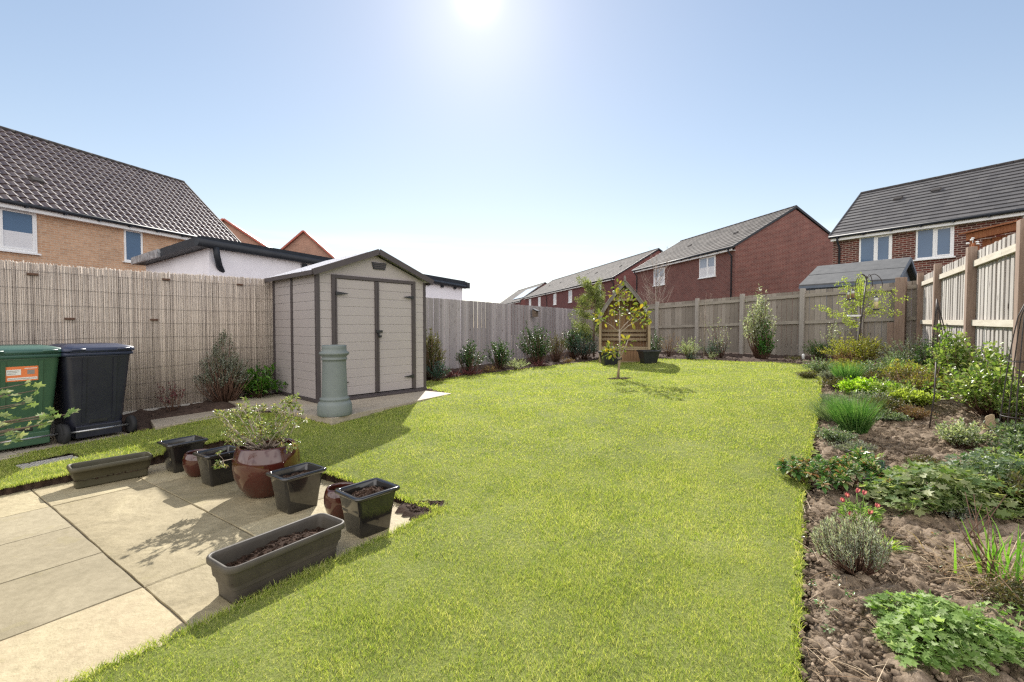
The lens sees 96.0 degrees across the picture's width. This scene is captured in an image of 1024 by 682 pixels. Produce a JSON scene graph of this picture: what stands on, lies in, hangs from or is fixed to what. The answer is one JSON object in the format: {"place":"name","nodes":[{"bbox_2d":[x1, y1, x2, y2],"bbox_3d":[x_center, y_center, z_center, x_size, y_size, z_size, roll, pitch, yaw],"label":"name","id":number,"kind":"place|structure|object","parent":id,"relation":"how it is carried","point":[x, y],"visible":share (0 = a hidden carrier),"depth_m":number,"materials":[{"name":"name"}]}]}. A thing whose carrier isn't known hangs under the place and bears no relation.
{"place":"outdoors","nodes":[
{"label":"outdoors","id":0,"kind":"place"},
{"bbox_2d":[0,432,128,460],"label":"paving path","id":1,"kind":"structure","parent":0,"point":[6,453],"depth_m":4.71,"materials":[{"name":"grey concrete"}]},
{"bbox_2d":[0,344,62,449],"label":"wheelie bin","id":2,"kind":"object","parent":1,"relation":"on","point":[24,363],"visible":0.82,"depth_m":4.55,"materials":[{"name":"green plastic"}]},
{"bbox_2d":[49,343,136,443],"bbox_3d":[-4.708,0.539,5.126,0.742,1.023,0.624,1,2,29],"label":"wheelie bin","id":3,"kind":"object","parent":1,"relation":"on","point":[91,380],"visible":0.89,"depth_m":4.95,"materials":[{"name":"black plastic"}]},
{"bbox_2d":[0,126,240,336],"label":"brick house","id":4,"kind":"structure","parent":0,"point":[63,205],"depth_m":16.39,"materials":[{"name":"tile"}]},
{"bbox_2d":[0,208,40,255],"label":"window","id":5,"kind":"structure","parent":4,"relation":"in","point":[18,229],"depth_m":14.10,"materials":[{"name":"white plastic"}]},
{"bbox_2d":[122,230,142,262],"bbox_3d":[-14.032,-3.484,17.098,0.120,1.215,0.740,1,2,19],"label":"window","id":6,"kind":"structure","parent":4,"relation":"in","point":[133,241],"depth_m":17.05,"materials":[{"name":"white plastic"}]},
{"bbox_2d":[150,407,257,429],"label":"path","id":7,"kind":"structure","parent":0,"point":[161,423],"depth_m":5.66,"materials":[{"name":"grey concrete"}]},
{"bbox_2d":[0,463,410,681],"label":"patio","id":8,"kind":"structure","parent":0,"point":[72,599],"depth_m":2.57,"materials":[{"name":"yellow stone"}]},
{"bbox_2d":[0,380,80,444],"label":"leafy shrub","id":9,"kind":"object","parent":8,"relation":"on","point":[13,432],"visible":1,"depth_m":2.19,"materials":[{"name":"green plant"}]},
{"bbox_2d":[66,452,152,488],"bbox_3d":[-3.400,1.094,3.914,0.235,0.175,0.540,1,2,40],"label":"trough planter","id":10,"kind":"object","parent":8,"relation":"on","point":[89,473],"visible":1,"depth_m":3.86,"materials":[{"name":"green plastic"}]},
{"bbox_2d":[157,435,207,472],"bbox_3d":[-3.020,1.040,4.233,0.270,0.265,0.330,1,2,33],"label":"square planter","id":11,"kind":"object","parent":8,"relation":"on","point":[174,450],"visible":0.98,"depth_m":4.14,"materials":[{"name":"black plastic"}]},
{"bbox_2d":[182,449,205,476],"bbox_3d":[-2.760,1.074,4.054,0.228,0.207,0.228,0,2,0],"label":"glazed pot","id":12,"kind":"object","parent":8,"relation":"on","point":[190,465],"visible":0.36,"depth_m":3.96,"materials":[{"name":"red ceramic"}]},
{"bbox_2d":[193,445,236,486],"bbox_3d":[-2.460,1.050,3.873,0.265,0.265,0.310,1,2,33],"label":"square planter","id":13,"kind":"object","parent":8,"relation":"on","point":[210,475],"visible":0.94,"depth_m":3.79,"materials":[{"name":"black plastic"}]},
{"bbox_2d":[231,437,300,497],"bbox_3d":[-1.930,0.998,3.631,0.480,0.384,0.480,0,2,0],"label":"glazed pot","id":14,"kind":"object","parent":8,"relation":"on","point":[251,467],"visible":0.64,"depth_m":3.44,"materials":[{"name":"red ceramic"}]},
{"bbox_2d":[212,392,309,469],"bbox_3d":[-1.978,0.688,3.622,0.707,0.538,0.460,0,2,0],"label":"potted shrub","id":15,"kind":"object","parent":14,"relation":"in","point":[262,439],"visible":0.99,"depth_m":3.61,"materials":[{"name":"green plant"}]},
{"bbox_2d":[206,513,344,604],"bbox_3d":[-1.210,1.126,2.420,0.255,0.200,0.640,1,2,34],"label":"trough planter","id":16,"kind":"object","parent":8,"relation":"on","point":[251,565],"visible":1,"depth_m":2.35,"materials":[{"name":"grey plastic"}]},
{"bbox_2d":[266,462,326,514],"bbox_3d":[-1.550,1.063,3.323,0.270,0.272,0.335,1,2,36],"label":"square planter","id":17,"kind":"object","parent":8,"relation":"on","point":[296,487],"visible":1,"depth_m":3.26,"materials":[{"name":"black plastic"}]},
{"bbox_2d":[324,482,353,519],"bbox_3d":[-1.170,1.101,3.164,0.228,0.207,0.228,0,2,0],"label":"glazed pot","id":18,"kind":"object","parent":8,"relation":"on","point":[332,504],"visible":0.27,"depth_m":3.07,"materials":[{"name":"red ceramic"}]},
{"bbox_2d":[334,478,399,538],"bbox_3d":[-0.925,1.074,2.958,0.285,0.273,0.325,1,2,40],"label":"square planter","id":19,"kind":"object","parent":8,"relation":"on","point":[367,505],"visible":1,"depth_m":2.89,"materials":[{"name":"black plastic"}]},
{"bbox_2d":[122,353,542,433],"bbox_3d":[-2.325,0.807,12.755,6.350,0.346,15.650,0,2,0],"label":"flower bed","id":20,"kind":"object","parent":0,"point":[143,421],"visible":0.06,"depth_m":6.22,"materials":[{"name":"soil"}]},
{"bbox_2d":[192,330,253,401],"bbox_3d":[-4.250,0.385,6.747,0.763,1.160,0.909,-1,2,-39],"label":"grey shrub","id":21,"kind":"object","parent":20,"relation":"on","point":[223,381],"visible":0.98,"depth_m":6.66,"materials":[{"name":"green plant"}]},
{"bbox_2d":[234,362,287,397],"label":"laurel shrub","id":22,"kind":"object","parent":20,"relation":"on","point":[263,385],"visible":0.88,"depth_m":7.03,"materials":[{"name":"green plant"}]},
{"bbox_2d":[426,328,447,379],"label":"evergreen shrub","id":23,"kind":"object","parent":20,"relation":"on","point":[431,345],"visible":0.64,"depth_m":9.61,"materials":[{"name":"green plant"}]},
{"bbox_2d":[426,360,450,381],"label":"evergreen shrub","id":24,"kind":"object","parent":20,"relation":"on","point":[439,372],"visible":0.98,"depth_m":9.34,"materials":[{"name":"green plant"}]},
{"bbox_2d":[455,339,486,373],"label":"evergreen shrub","id":25,"kind":"object","parent":20,"relation":"on","point":[468,356],"visible":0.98,"depth_m":10.70,"materials":[{"name":"green plant"}]},
{"bbox_2d":[486,338,514,369],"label":"evergreen shrub","id":26,"kind":"object","parent":20,"relation":"on","point":[501,356],"visible":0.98,"depth_m":11.69,"materials":[{"name":"green plant"}]},
{"bbox_2d":[515,321,553,363],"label":"evergreen shrub","id":27,"kind":"object","parent":20,"relation":"on","point":[540,348],"visible":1,"depth_m":13.13,"materials":[{"name":"green plant"}]},
{"bbox_2d":[228,391,451,424],"bbox_3d":[-2.583,0.966,7.137,2.558,0.202,2.373,1,2,32],"label":"shed base","id":28,"kind":"object","parent":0,"point":[365,406],"visible":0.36,"depth_m":6.52,"materials":[{"name":"beige concrete"}]},
{"bbox_2d":[317,345,351,417],"bbox_3d":[-2.190,0.479,5.687,0.408,0.859,0.408,0,2,0],"label":"chimney pot","id":29,"kind":"object","parent":28,"relation":"on","point":[334,401],"visible":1,"depth_m":5.55,"materials":[{"name":"grey ceramic"}]},
{"bbox_2d":[264,249,433,402],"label":"storage shed","id":30,"kind":"structure","parent":28,"relation":"on","point":[368,309],"depth_m":7.12,"materials":[{"name":"beige plastic"}]},
{"bbox_2d":[335,278,377,394],"bbox_3d":[-2.343,-0.054,6.957,0.073,1.725,0.677,2,2,42],"label":"door","id":31,"kind":"structure","parent":30,"relation":"in","point":[355,300],"depth_m":6.98,"materials":[{"name":"beige plastic"}]},
{"bbox_2d":[376,282,413,391],"bbox_3d":[-1.890,-0.069,7.443,0.095,1.725,0.704,2,2,42],"label":"door","id":32,"kind":"structure","parent":30,"relation":"in","point":[394,331],"depth_m":7.46,"materials":[{"name":"beige plastic"}]},
{"bbox_2d":[0,358,823,681],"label":"lawn","id":33,"kind":"structure","parent":0,"point":[412,573],"depth_m":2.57,"materials":[{"name":"plant"}]},
{"bbox_2d":[589,278,652,378],"bbox_3d":[2.179,-0.256,9.215,1.318,2.015,0.536,0,2,0],"label":"young tree","id":34,"kind":"object","parent":33,"relation":"on","point":[619,348],"visible":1,"depth_m":9.19,"materials":[{"name":"green plant"}]},
{"bbox_2d":[598,276,652,362],"bbox_3d":[3.234,-0.617,13.287,1.530,2.460,0.902,0,2,12],"label":"arbour seat","id":35,"kind":"object","parent":33,"relation":"on","point":[609,333],"visible":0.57,"depth_m":13.49,"materials":[{"name":"brown wood"}]},
{"bbox_2d":[637,350,660,363],"bbox_3d":[3.680,0.422,12.418,0.500,0.357,0.500,0,2,-6],"label":"square tub","id":36,"kind":"object","parent":33,"relation":"on","point":[648,356],"visible":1,"depth_m":12.22,"materials":[{"name":"black plastic"}]},
{"bbox_2d":[395,502,441,519],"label":"earth","id":37,"kind":"structure","parent":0,"point":[404,510],"depth_m":3.18,"materials":[{"name":"soil"}]},
{"bbox_2d":[0,0,1023,303],"label":"sky","id":38,"kind":"structure","parent":0,"point":[502,148],"materials":[{"name":"blue"}]},
{"bbox_2d":[542,349,875,366],"bbox_3d":[5.340,0.441,16.120,8.880,0.394,9.000,0,2,0],"label":"back flower bed","id":39,"kind":"object","parent":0,"point":[746,358],"visible":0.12,"depth_m":13.71,"materials":[{"name":"soil"}]},
{"bbox_2d":[543,330,568,361],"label":"evergreen shrub","id":40,"kind":"object","parent":39,"relation":"on","point":[555,351],"visible":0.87,"depth_m":13.88,"materials":[{"name":"green plant"}]},
{"bbox_2d":[561,323,584,358],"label":"evergreen shrub","id":41,"kind":"object","parent":39,"relation":"on","point":[572,352],"visible":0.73,"depth_m":14.85,"materials":[{"name":"green plant"}]},
{"bbox_2d":[568,327,598,359],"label":"evergreen shrub","id":42,"kind":"object","parent":39,"relation":"on","point":[583,352],"visible":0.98,"depth_m":14.42,"materials":[{"name":"green plant"}]},
{"bbox_2d":[568,275,606,356],"bbox_3d":[2.602,-0.864,15.582,1.406,2.897,1.313,0,2,0],"label":"feathery tree","id":43,"kind":"object","parent":39,"relation":"on","point":[597,298],"visible":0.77,"depth_m":15.57,"materials":[{"name":"green plant"}]},
{"bbox_2d":[740,284,778,358],"bbox_3d":[6.739,-0.528,12.626,0.937,2.124,0.852,0,2,0],"label":"silver shrub","id":44,"kind":"object","parent":39,"relation":"on","point":[755,321],"visible":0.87,"depth_m":12.52,"materials":[{"name":"green plant"}]},
{"bbox_2d":[756,321,777,358],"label":"back shrub","id":45,"kind":"object","parent":39,"relation":"on","point":[763,348],"visible":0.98,"depth_m":12.30,"materials":[{"name":"green plant"}]},
{"bbox_2d":[773,357,1023,681],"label":"flower bed","id":46,"kind":"object","parent":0,"point":[921,673],"visible":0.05,"depth_m":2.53,"materials":[{"name":"brown soil"}]},
{"bbox_2d":[801,339,832,360],"bbox_3d":[7.665,0.240,11.391,0.921,0.594,0.682,1,2,38],"label":"dwarf conifer","id":47,"kind":"object","parent":46,"relation":"on","point":[818,354],"visible":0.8,"depth_m":11.43,"materials":[{"name":"green plant"}]},
{"bbox_2d":[799,357,836,372],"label":"cushion plant","id":48,"kind":"object","parent":46,"relation":"on","point":[815,367],"visible":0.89,"depth_m":8.91,"materials":[{"name":"green plant"}]},
{"bbox_2d":[797,392,868,421],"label":"plant","id":49,"kind":"object","parent":46,"relation":"on","point":[824,416],"visible":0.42,"depth_m":5.41,"materials":[{"name":"green plant"}]},
{"bbox_2d":[809,424,857,444],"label":"cushion plant","id":50,"kind":"object","parent":46,"relation":"on","point":[832,435],"visible":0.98,"depth_m":4.62,"materials":[{"name":"green plant"}]},
{"bbox_2d":[774,453,900,494],"bbox_3d":[2.593,1.029,3.616,0.879,0.265,0.675,0,2,0],"label":"fleshy plant","id":51,"kind":"object","parent":46,"relation":"on","point":[843,470],"visible":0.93,"depth_m":3.56,"materials":[{"name":"green plant"}]},
{"bbox_2d":[807,388,889,434],"bbox_3d":[3.671,0.738,5.007,0.774,0.500,0.820,0,2,0],"label":"grass clump","id":52,"kind":"object","parent":46,"relation":"on","point":[859,420],"visible":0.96,"depth_m":4.88,"materials":[{"name":"green plant"}]},
{"bbox_2d":[824,358,875,380],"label":"grass clump","id":53,"kind":"object","parent":46,"relation":"on","point":[841,371],"visible":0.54,"depth_m":7.35,"materials":[{"name":"green plant"}]},
{"bbox_2d":[824,438,877,453],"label":"cushion plant","id":54,"kind":"object","parent":46,"relation":"on","point":[849,445],"visible":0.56,"depth_m":4.33,"materials":[{"name":"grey plant"}]},
{"bbox_2d":[810,506,893,575],"bbox_3d":[1.760,1.042,2.387,0.372,0.338,0.311,0,2,0],"label":"lavender bush","id":55,"kind":"object","parent":46,"relation":"on","point":[870,548],"visible":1,"depth_m":2.36,"materials":[{"name":"green plant"}]},
{"bbox_2d":[816,331,899,365],"bbox_3d":[7.369,0.194,9.875,1.237,0.802,1.379,0,2,0],"label":"golden shrub","id":56,"kind":"object","parent":46,"relation":"on","point":[863,350],"visible":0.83,"depth_m":9.66,"materials":[{"name":"green plant"}]},
{"bbox_2d":[812,272,907,344],"bbox_3d":[7.800,-0.516,10.463,1.840,2.054,0.920,0,2,0],"label":"spray tree","id":57,"kind":"object","parent":46,"relation":"on","point":[859,298],"visible":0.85,"depth_m":10.36,"materials":[{"name":"green plant"}]},
{"bbox_2d":[836,488,885,532],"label":"pasque flower","id":58,"kind":"object","parent":46,"relation":"on","point":[869,512],"visible":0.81,"depth_m":2.97,"materials":[{"name":"green plant"}]},
{"bbox_2d":[840,444,884,462],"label":"border plant","id":59,"kind":"object","parent":46,"relation":"on","point":[856,455],"visible":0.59,"depth_m":3.96,"materials":[{"name":"green plant"}]},
{"bbox_2d":[832,373,896,393],"bbox_3d":[5.001,0.629,6.520,0.703,0.354,0.727,0,2,0],"label":"lime mound","id":60,"kind":"object","parent":46,"relation":"on","point":[848,386],"visible":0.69,"depth_m":6.50,"materials":[{"name":"green plant"}]},
{"bbox_2d":[858,393,916,409],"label":"cushion plant","id":61,"kind":"object","parent":46,"relation":"on","point":[897,404],"visible":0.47,"depth_m":5.66,"materials":[{"name":"green plant"}]},
{"bbox_2d":[855,377,930,395],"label":"cushion plant","id":62,"kind":"object","parent":46,"relation":"on","point":[885,388],"visible":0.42,"depth_m":6.23,"materials":[{"name":"green plant"}]},
{"bbox_2d":[886,277,906,357],"bbox_3d":[9.344,-0.385,11.201,0.180,2.300,0.340,-1,2,-40],"label":"corner post","id":63,"kind":"object","parent":46,"relation":"on","point":[896,329],"visible":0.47,"depth_m":11.09,"materials":[{"name":"brown wood"}]},
{"bbox_2d":[874,356,931,378],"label":"cushion plant","id":64,"kind":"object","parent":46,"relation":"on","point":[898,367],"visible":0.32,"depth_m":7.29,"materials":[{"name":"green plant"}]},
{"bbox_2d":[865,333,940,368],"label":"grey green shrub","id":65,"kind":"object","parent":46,"relation":"on","point":[905,350],"visible":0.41,"depth_m":8.99,"materials":[{"name":"green plant"}]},
{"bbox_2d":[789,392,1021,681],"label":"dead stems","id":66,"kind":"object","parent":46,"relation":"on","point":[890,579],"visible":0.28,"depth_m":2.28,"materials":[{"name":"brown plant"}]},
{"bbox_2d":[799,411,1015,645],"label":"seedlings","id":67,"kind":"object","parent":46,"relation":"on","point":[846,593],"visible":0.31,"depth_m":2.22,"materials":[{"name":"green plant"}]},
{"bbox_2d":[871,357,943,389],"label":"brown twig shrub","id":68,"kind":"object","parent":46,"relation":"on","point":[897,375],"visible":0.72,"depth_m":6.38,"materials":[{"name":"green plant"}]},
{"bbox_2d":[879,386,942,406],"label":"cushion plant","id":69,"kind":"object","parent":46,"relation":"on","point":[917,397],"visible":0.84,"depth_m":5.84,"materials":[{"name":"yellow plant"}]},
{"bbox_2d":[891,403,940,420],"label":"cushion plant","id":70,"kind":"object","parent":46,"relation":"on","point":[915,413],"visible":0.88,"depth_m":5.34,"materials":[{"name":"brown plant"}]},
{"bbox_2d":[908,335,946,370],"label":"border shrub","id":71,"kind":"object","parent":46,"relation":"on","point":[918,353],"visible":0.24,"depth_m":8.04,"materials":[{"name":"green plant"}]},
{"bbox_2d":[905,372,954,395],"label":"cushion plant","id":72,"kind":"object","parent":46,"relation":"on","point":[918,381],"visible":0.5,"depth_m":6.27,"materials":[{"name":"green plant"}]},
{"bbox_2d":[854,458,1023,519],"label":"geranium mound","id":73,"kind":"object","parent":46,"relation":"on","point":[951,484],"visible":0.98,"depth_m":3.10,"materials":[{"name":"green plant"}]},
{"bbox_2d":[862,588,1023,675],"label":"geranium mound","id":74,"kind":"object","parent":46,"relation":"on","point":[910,620],"visible":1,"depth_m":1.76,"materials":[{"name":"green plant"}]},
{"bbox_2d":[923,323,984,384],"bbox_3d":[6.275,0.255,6.590,0.577,1.023,0.778,0,2,0],"label":"border shrub","id":75,"kind":"object","parent":46,"relation":"on","point":[954,356],"visible":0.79,"depth_m":6.52,"materials":[{"name":"green plant"}]},
{"bbox_2d":[923,497,985,521],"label":"cushion plant","id":76,"kind":"object","parent":46,"relation":"on","point":[952,514],"visible":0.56,"depth_m":3.02,"materials":[{"name":"green plant"}]},
{"bbox_2d":[894,492,1023,615],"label":"iris clump","id":77,"kind":"object","parent":46,"relation":"on","point":[992,564],"visible":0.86,"depth_m":2.32,"materials":[{"name":"green plant"}]},
{"bbox_2d":[933,417,996,449],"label":"cushion plant","id":78,"kind":"object","parent":46,"relation":"on","point":[958,434],"visible":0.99,"depth_m":4.43,"materials":[{"name":"green plant"}]},
{"bbox_2d":[921,360,1023,419],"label":"border shrub","id":79,"kind":"object","parent":46,"relation":"on","point":[973,389],"visible":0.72,"depth_m":5.34,"materials":[{"name":"green plant"}]},
{"bbox_2d":[927,446,1023,489],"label":"geranium mound","id":80,"kind":"object","parent":46,"relation":"on","point":[991,466],"visible":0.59,"depth_m":3.44,"materials":[{"name":"green plant"}]},
{"bbox_2d":[955,340,1011,375],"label":"border shrub","id":81,"kind":"object","parent":46,"relation":"on","point":[988,355],"visible":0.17,"depth_m":5.93,"materials":[{"name":"green plant"}]},
{"bbox_2d":[957,570,1023,609],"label":"cushion plant","id":82,"kind":"object","parent":46,"relation":"on","point":[1006,592],"visible":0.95,"depth_m":2.13,"materials":[{"name":"green plant"}]},
{"bbox_2d":[969,600,1023,628],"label":"geranium mound","id":83,"kind":"object","parent":46,"relation":"on","point":[985,603],"visible":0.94,"depth_m":2.01,"materials":[{"name":"green plant"}]},
{"bbox_2d":[984,430,1023,457],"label":"cushion plant","id":84,"kind":"object","parent":46,"relation":"on","point":[1011,444],"visible":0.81,"depth_m":4.16,"materials":[{"name":"green plant"}]},
{"bbox_2d":[984,416,1023,439],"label":"cushion plant","id":85,"kind":"object","parent":46,"relation":"on","point":[1010,428],"visible":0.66,"depth_m":4.54,"materials":[{"name":"green plant"}]},
{"bbox_2d":[985,470,1023,509],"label":"cushion plant","id":86,"kind":"object","parent":46,"relation":"on","point":[1018,483],"visible":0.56,"depth_m":3.10,"materials":[{"name":"green plant"}]},
{"bbox_2d":[987,379,1023,426],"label":"cushion plant","id":87,"kind":"object","parent":46,"relation":"on","point":[1005,408],"visible":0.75,"depth_m":4.95,"materials":[{"name":"green plant"}]},
{"bbox_2d":[997,305,1023,438],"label":"wire obelisk","id":88,"kind":"object","parent":46,"relation":"on","point":[1016,414],"visible":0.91,"depth_m":4.58,"materials":[{"name":"metal"}]},
{"label":"ground","id":89,"kind":"structure","parent":0,"visible":0},
{"bbox_2d":[220,218,272,247],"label":"gabled house","id":90,"kind":"structure","parent":89,"relation":"on","point":[242,235],"depth_m":31.02,"materials":[{"name":"orange brick"}]},
{"bbox_2d":[0,265,582,410],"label":"board fence","id":91,"kind":"object","parent":89,"relation":"on","point":[455,324],"visible":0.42,"depth_m":13.15,"materials":[{"name":"grey wood"}]},
{"bbox_2d":[0,259,273,420],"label":"reed screen","id":92,"kind":"object","parent":91,"relation":"attached to","point":[251,341],"visible":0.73,"depth_m":6.10,"materials":[{"name":"wicker"}]},
{"bbox_2d":[131,236,469,357],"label":"garage","id":93,"kind":"structure","parent":89,"relation":"on","point":[205,255],"depth_m":9.20,"materials":[{"name":"white paint"}]},
{"bbox_2d":[281,230,339,257],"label":"gabled house","id":94,"kind":"structure","parent":89,"relation":"on","point":[302,241],"depth_m":34.82,"materials":[{"name":"orange brick"}]},
{"bbox_2d":[501,282,546,333],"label":"terraced house","id":95,"kind":"structure","parent":89,"relation":"on","point":[517,297],"depth_m":89.57,"materials":[{"name":"grey brick"}]},
{"bbox_2d":[523,248,662,336],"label":"terraced house","id":96,"kind":"structure","parent":89,"relation":"on","point":[563,292],"depth_m":54.98,"materials":[{"name":"red brick"}]},
{"bbox_2d":[632,205,832,335],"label":"brick house","id":97,"kind":"structure","parent":89,"relation":"on","point":[789,249],"depth_m":29.14,"materials":[{"name":"red brick"}]},
{"bbox_2d":[698,255,715,278],"bbox_3d":[12.842,-4.845,30.348,0.120,1.385,1.750,0,2,-14],"label":"window","id":98,"kind":"structure","parent":97,"relation":"in","point":[707,265],"depth_m":30.29,"materials":[{"name":"white plastic"}]},
{"bbox_2d":[583,281,916,356],"bbox_3d":[6.446,-0.347,15.746,0.130,2.597,11.691,-1,2,-34],"label":"panel fence","id":99,"kind":"object","parent":89,"relation":"on","point":[681,319],"visible":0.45,"depth_m":13.59,"materials":[{"name":"brown wood"}]},
{"bbox_2d":[828,158,1023,316],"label":"brick house","id":100,"kind":"structure","parent":89,"relation":"on","point":[922,223],"depth_m":18.58,"materials":[{"name":"grey tile"}]},
{"bbox_2d":[859,234,892,261],"bbox_3d":[15.418,-3.895,19.554,0.065,1.160,1.150,-1,2,-33],"label":"window","id":101,"kind":"structure","parent":100,"relation":"in","point":[873,248],"depth_m":19.52,"materials":[{"name":"white plastic"}]},
{"bbox_2d":[913,225,955,260],"bbox_3d":[16.447,-3.805,17.946,0.120,1.245,1.250,-1,2,-33],"label":"window","id":102,"kind":"structure","parent":100,"relation":"in","point":[933,243],"depth_m":17.92,"materials":[{"name":"white plastic"}]},
{"bbox_2d":[915,219,1023,388],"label":"post and board fence","id":103,"kind":"object","parent":89,"relation":"on","point":[974,297],"visible":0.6,"depth_m":6.79,"materials":[{"name":"brown wood"}]},
{"bbox_2d":[958,218,1023,346],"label":"garden gazebo","id":104,"kind":"object","parent":89,"relation":"on","point":[995,230],"visible":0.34,"depth_m":8.63,"materials":[{"name":"orange wood"}]},
{"label":"neighbouring lawn","id":105,"kind":"structure","parent":0,"visible":0},
{"bbox_2d":[635,247,673,304],"bbox_3d":[5.513,-1.568,18.251,1.780,4.446,2.045,0,2,0],"label":"bare tree","id":106,"kind":"object","parent":105,"relation":"on","point":[656,280],"visible":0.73,"depth_m":18.28,"materials":[{"name":"brown plant"}]},
{"bbox_2d":[799,257,916,347],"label":"felt roof shed","id":107,"kind":"structure","parent":105,"relation":"on","point":[828,276],"depth_m":14.14,"materials":[{"name":"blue paint"}]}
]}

